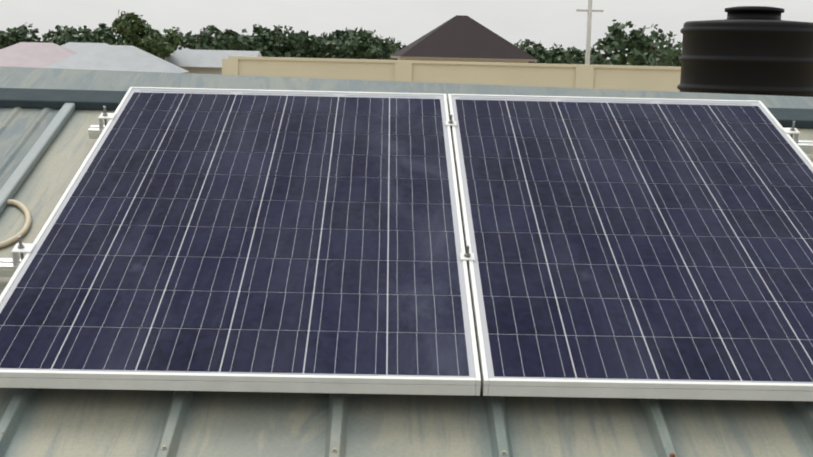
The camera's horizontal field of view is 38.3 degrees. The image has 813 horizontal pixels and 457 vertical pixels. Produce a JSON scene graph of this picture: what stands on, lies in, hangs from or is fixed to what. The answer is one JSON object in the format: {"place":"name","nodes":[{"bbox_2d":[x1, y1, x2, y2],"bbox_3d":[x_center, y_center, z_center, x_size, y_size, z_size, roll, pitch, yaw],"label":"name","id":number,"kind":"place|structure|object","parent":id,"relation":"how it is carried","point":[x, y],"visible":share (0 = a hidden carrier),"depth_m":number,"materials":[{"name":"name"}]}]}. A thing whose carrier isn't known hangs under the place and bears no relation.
{"place":"outdoors","nodes":[
{"label":"outdoors","id":0,"kind":"place"},
{"bbox_2d":[0,107,59,188],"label":"roof sheet","id":1,"kind":"object","parent":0,"point":[22,130],"visible":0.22,"depth_m":3.54,"materials":[{"name":"grey metal"}]},
{"bbox_2d":[0,103,75,213],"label":"roof seam","id":2,"kind":"object","parent":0,"point":[20,173],"visible":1,"depth_m":3.33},
{"bbox_2d":[0,42,76,67],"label":"roof","id":3,"kind":"structure","parent":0,"point":[32,54],"depth_m":110.93,"materials":[{"name":"pink paint"}]},
{"bbox_2d":[61,42,108,52],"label":"roof","id":4,"kind":"structure","parent":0,"point":[77,47],"depth_m":161.24,"materials":[{"name":"paint"}]},
{"bbox_2d":[43,45,188,72],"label":"roof","id":5,"kind":"structure","parent":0,"point":[116,57],"depth_m":103.11,"materials":[{"name":"grey paint"}]},
{"bbox_2d":[165,49,261,74],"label":"house","id":6,"kind":"structure","parent":0,"point":[191,61],"depth_m":153.87,"materials":[{"name":"grey paint"}]},
{"bbox_2d":[0,109,812,456],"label":"roof sheet","id":7,"kind":"object","parent":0,"point":[108,423],"depth_m":2.24,"materials":[{"name":"grey metal"}]},
{"bbox_2d":[0,199,31,247],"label":"cable loop","id":8,"kind":"object","parent":7,"relation":"on","point":[24,229],"visible":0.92,"depth_m":2.94,"materials":[{"name":"beige plastic"}]},
{"bbox_2d":[0,125,812,285],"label":"mounting rails","id":9,"kind":"object","parent":7,"relation":"on","point":[8,268],"visible":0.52,"depth_m":3.43,"materials":[{"name":"metal"}]},
{"bbox_2d":[0,87,480,395],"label":"panel frame","id":10,"kind":"object","parent":9,"relation":"on","point":[236,382],"visible":0.62,"depth_m":2.22,"materials":[{"name":"metal"}]},
{"bbox_2d":[0,89,475,377],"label":"panel backsheet","id":11,"kind":"object","parent":10,"relation":"attached to","point":[467,333],"visible":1,"depth_m":2.79,"materials":[{"name":"grey"}]},
{"bbox_2d":[0,90,458,375],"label":"solar cell gridlines","id":12,"kind":"object","parent":11,"relation":"on","point":[240,250],"visible":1,"depth_m":2.65,"materials":[{"name":"grey"}]},
{"bbox_2d":[0,92,468,375],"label":"panel cells","id":13,"kind":"object","parent":11,"relation":"on","point":[368,356],"visible":1,"depth_m":2.69,"materials":[{"name":"blue glass"}]},
{"bbox_2d":[11,106,799,269],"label":"panel clamps","id":14,"kind":"object","parent":9,"relation":"attached to","point":[20,247],"visible":0.85,"depth_m":2.68,"materials":[{"name":"metal"}]},
{"bbox_2d":[448,94,812,400],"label":"panel frame","id":15,"kind":"object","parent":9,"relation":"on","point":[647,389],"visible":0.67,"depth_m":2.23,"materials":[{"name":"metal"}]},
{"bbox_2d":[451,96,812,382],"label":"panel backsheet","id":16,"kind":"object","parent":15,"relation":"attached to","point":[480,293],"visible":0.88,"depth_m":2.92,"materials":[{"name":"grey"}]},
{"bbox_2d":[455,99,812,381],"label":"panel cells","id":17,"kind":"object","parent":16,"relation":"on","point":[528,345],"visible":1,"depth_m":2.79,"materials":[{"name":"blue glass"}]},
{"bbox_2d":[460,97,812,383],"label":"solar cell gridlines","id":18,"kind":"object","parent":16,"relation":"on","point":[650,243],"visible":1,"depth_m":2.76,"materials":[{"name":"grey"}]},
{"bbox_2d":[161,445,675,456],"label":"roof screws","id":19,"kind":"object","parent":7,"relation":"on","point":[334,449],"visible":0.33,"depth_m":2.12,"materials":[{"name":"grey metal"}]},
{"bbox_2d":[0,88,812,127],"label":"ridge cap edge","id":20,"kind":"object","parent":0,"point":[109,100],"depth_m":3.74,"materials":[{"name":"grey metal"}]},
{"bbox_2d":[0,0,812,58],"label":"sky","id":21,"kind":"structure","parent":0,"point":[549,22],"materials":[{"name":"white"}]},
{"bbox_2d":[222,56,680,91],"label":"boundary wall","id":22,"kind":"structure","parent":0,"point":[643,78],"depth_m":24.68,"materials":[{"name":"beige concrete"}]},
{"bbox_2d":[677,6,812,96],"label":"water tank","id":23,"kind":"object","parent":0,"point":[758,50],"visible":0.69,"depth_m":12.77,"materials":[{"name":"black plastic"}]},
{"label":"terrain","id":24,"kind":"structure","parent":0,"visible":0},
{"bbox_2d":[0,23,49,48],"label":"tree","id":25,"kind":"object","parent":24,"relation":"on","point":[12,37],"visible":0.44,"depth_m":193.59,"materials":[{"name":"green plant"}]},
{"bbox_2d":[43,25,76,42],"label":"tree","id":26,"kind":"object","parent":24,"relation":"on","point":[60,31],"visible":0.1,"depth_m":217.07,"materials":[{"name":"green plant"}]},
{"bbox_2d":[50,25,112,45],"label":"tree","id":27,"kind":"object","parent":24,"relation":"on","point":[69,35],"visible":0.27,"depth_m":169.29,"materials":[{"name":"green plant"}]},
{"bbox_2d":[78,23,126,43],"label":"tree","id":28,"kind":"object","parent":24,"relation":"on","point":[105,30],"visible":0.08,"depth_m":189.05,"materials":[{"name":"green plant"}]},
{"bbox_2d":[109,10,172,59],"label":"tree","id":29,"kind":"object","parent":24,"relation":"on","point":[132,29],"visible":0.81,"depth_m":142.47,"materials":[{"name":"green plant"}]},
{"bbox_2d":[149,28,186,54],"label":"tree","id":30,"kind":"object","parent":24,"relation":"on","point":[174,40],"visible":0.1,"depth_m":150.48,"materials":[{"name":"green plant"}]},
{"bbox_2d":[179,27,214,49],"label":"tree","id":31,"kind":"object","parent":24,"relation":"on","point":[190,39],"visible":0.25,"depth_m":230.17,"materials":[{"name":"green plant"}]},
{"bbox_2d":[194,25,261,50],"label":"tree","id":32,"kind":"object","parent":24,"relation":"on","point":[227,40],"visible":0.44,"depth_m":192.82,"materials":[{"name":"green plant"}]},
{"bbox_2d":[224,28,254,41],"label":"tree","id":33,"kind":"object","parent":24,"relation":"on","point":[246,36],"depth_m":209.06,"materials":[{"name":"green plant"}]},
{"bbox_2d":[242,24,300,57],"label":"tree","id":34,"kind":"object","parent":24,"relation":"on","point":[263,35],"visible":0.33,"depth_m":195.06,"materials":[{"name":"green plant"}]},
{"bbox_2d":[252,25,319,57],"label":"tree","id":35,"kind":"object","parent":24,"relation":"on","point":[292,40],"visible":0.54,"depth_m":199.54,"materials":[{"name":"green plant"}]},
{"bbox_2d":[303,32,335,57],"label":"tree","id":36,"kind":"object","parent":24,"relation":"on","point":[317,38],"depth_m":204.09,"materials":[{"name":"green plant"}]},
{"bbox_2d":[310,30,377,58],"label":"tree","id":37,"kind":"object","parent":24,"relation":"on","point":[320,46],"visible":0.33,"depth_m":196.29,"materials":[{"name":"green plant"}]},
{"bbox_2d":[326,27,402,59],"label":"tree","id":38,"kind":"object","parent":24,"relation":"on","point":[357,46],"visible":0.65,"depth_m":189.81,"materials":[{"name":"green plant"}]},
{"bbox_2d":[376,35,398,59],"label":"tree","id":39,"kind":"object","parent":24,"relation":"on","point":[388,45],"visible":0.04,"depth_m":211.51,"materials":[{"name":"green plant"}]},
{"bbox_2d":[391,15,536,62],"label":"roof","id":40,"kind":"structure","parent":24,"relation":"on","point":[462,38],"depth_m":95.02,"materials":[{"name":"paint"}]},
{"bbox_2d":[514,39,543,48],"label":"tree","id":41,"kind":"object","parent":24,"relation":"on","point":[528,42],"visible":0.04,"depth_m":382.33,"materials":[{"name":"green plant"}]},
{"bbox_2d":[515,41,547,62],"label":"tree","id":42,"kind":"object","parent":24,"relation":"on","point":[526,50],"visible":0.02,"depth_m":195.91,"materials":[{"name":"green plant"}]},
{"bbox_2d":[529,43,590,63],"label":"tree","id":43,"kind":"object","parent":24,"relation":"on","point":[556,55],"visible":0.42,"depth_m":189.07,"materials":[{"name":"green plant"}]},
{"bbox_2d":[566,46,597,62],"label":"tree","id":44,"kind":"object","parent":24,"relation":"on","point":[573,48],"visible":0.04,"depth_m":198.89,"materials":[{"name":"green plant"}]},
{"bbox_2d":[576,0,603,64],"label":"utility pole","id":45,"kind":"object","parent":24,"relation":"on","point":[588,36],"visible":0.4,"depth_m":60.28,"materials":[{"name":"concrete"}]},
{"bbox_2d":[580,19,681,65],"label":"tree","id":46,"kind":"object","parent":24,"relation":"on","point":[641,47],"visible":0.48,"depth_m":113.25,"materials":[{"name":"green plant"}]},
{"bbox_2d":[646,53,681,66],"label":"tree","id":47,"kind":"object","parent":24,"relation":"on","point":[676,62],"visible":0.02,"depth_m":181.82,"materials":[{"name":"green plant"}]},
{"bbox_3d":[-0.657,2.994,4.551,8.000,3.921,8.897,1,9,-1],"label":"house","id":48,"kind":"object","parent":24,"relation":"on","visible":0},
{"bbox_2d":[0,66,812,108],"bbox_3d":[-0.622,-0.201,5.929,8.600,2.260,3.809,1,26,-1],"label":"roof ridge cap","id":49,"kind":"object","parent":48,"relation":"on","point":[50,78],"visible":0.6,"depth_m":3.92,"materials":[{"name":"grey metal"}]}
]}

